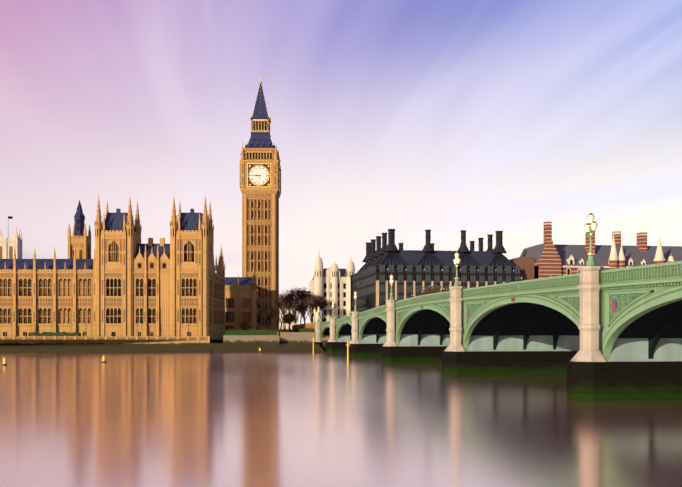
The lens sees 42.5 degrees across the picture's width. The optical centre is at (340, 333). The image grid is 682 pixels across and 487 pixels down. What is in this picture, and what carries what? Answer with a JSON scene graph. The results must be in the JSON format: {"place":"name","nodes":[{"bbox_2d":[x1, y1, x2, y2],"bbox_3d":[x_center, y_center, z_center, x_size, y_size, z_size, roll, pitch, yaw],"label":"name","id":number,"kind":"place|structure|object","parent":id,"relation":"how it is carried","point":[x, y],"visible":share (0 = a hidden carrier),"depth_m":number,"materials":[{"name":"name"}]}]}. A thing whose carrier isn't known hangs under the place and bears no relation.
{"place":"outdoors","nodes":[
{"label":"outdoors","id":0,"kind":"place"},
{"bbox_2d":[279,304,297,328],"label":"pale building","id":1,"kind":"structure","parent":0,"point":[294,322],"depth_m":440.11,"materials":[{"name":"stone"}]},
{"bbox_2d":[309,249,354,322],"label":"building","id":2,"kind":"structure","parent":0,"point":[332,282],"depth_m":402.38,"materials":[{"name":"stone"}]},
{"bbox_2d":[0,340,681,486],"bbox_3d":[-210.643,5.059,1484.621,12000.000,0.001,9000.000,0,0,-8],"label":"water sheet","id":3,"kind":"object","parent":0,"point":[320,419],"depth_m":47.51,"materials":[{"name":"liquid"}]},
{"bbox_2d":[0,194,258,352],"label":"palace of westminster","id":4,"kind":"structure","parent":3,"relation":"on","point":[124,290],"depth_m":251.40,"materials":[{"name":"stone"}]},
{"bbox_2d":[2,348,260,364],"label":"buoys","id":5,"kind":"object","parent":3,"relation":"on","point":[5,362],"visible":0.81,"depth_m":151.25,"materials":[{"name":"yellow"}]},
{"bbox_2d":[181,343,323,352],"bbox_3d":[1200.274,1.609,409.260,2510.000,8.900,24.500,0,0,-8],"label":"river wall","id":6,"kind":"structure","parent":3,"relation":"on","point":[250,348],"depth_m":234.78,"materials":[{"name":"stone"}]},
{"bbox_2d":[210,323,314,342],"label":"ground and walls","id":7,"kind":"structure","parent":3,"relation":"on","point":[250,335],"depth_m":246.94,"materials":[{"name":"stone"}]},
{"bbox_2d":[68,198,90,258],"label":"lantern tower","id":8,"kind":"structure","parent":7,"relation":"on","point":[79,240],"depth_m":282.31,"materials":[{"name":"stone"}]},
{"bbox_2d":[240,77,280,329],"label":"clock tower","id":9,"kind":"structure","parent":7,"relation":"on","point":[260,177],"depth_m":320.55,"materials":[{"name":"stone"}]},
{"bbox_2d":[240,282,442,331],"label":"trees","id":10,"kind":"object","parent":7,"relation":"on","point":[306,299],"visible":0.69,"depth_m":333.17,"materials":[{"name":"brown plant"}]},
{"bbox_2d":[313,337,349,362],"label":"mooring posts","id":11,"kind":"object","parent":3,"relation":"on","point":[347,344],"visible":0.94,"depth_m":151.07,"materials":[{"name":"yellow metal"}]},
{"bbox_2d":[261,212,681,400],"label":"bridge","id":12,"kind":"structure","parent":3,"relation":"on","point":[591,330],"depth_m":94.22,"materials":[{"name":"metal"}]},
{"bbox_2d":[0,0,681,323],"label":"sky","id":13,"kind":"structure","parent":0,"point":[481,118],"materials":[{"name":"purple"}]},
{"bbox_2d":[351,229,521,314],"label":"building","id":14,"kind":"structure","parent":0,"point":[414,272],"depth_m":310.05,"materials":[{"name":"grey stone"}]},
{"bbox_2d":[520,221,681,278],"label":"building","id":15,"kind":"structure","parent":0,"point":[551,259],"depth_m":316.43,"materials":[{"name":"brick"}]},
{"label":"bank ground","id":16,"kind":"structure","parent":0,"visible":0},
{"bbox_2d":[0,216,21,258],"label":"abbey tower","id":17,"kind":"structure","parent":16,"relation":"on","point":[8,246],"depth_m":454.37,"materials":[{"name":"stone"}]},
{"bbox_2d":[510,257,534,279],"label":"building","id":18,"kind":"structure","parent":16,"relation":"on","point":[526,264],"depth_m":314.12,"materials":[{"name":"brick"}]}
]}

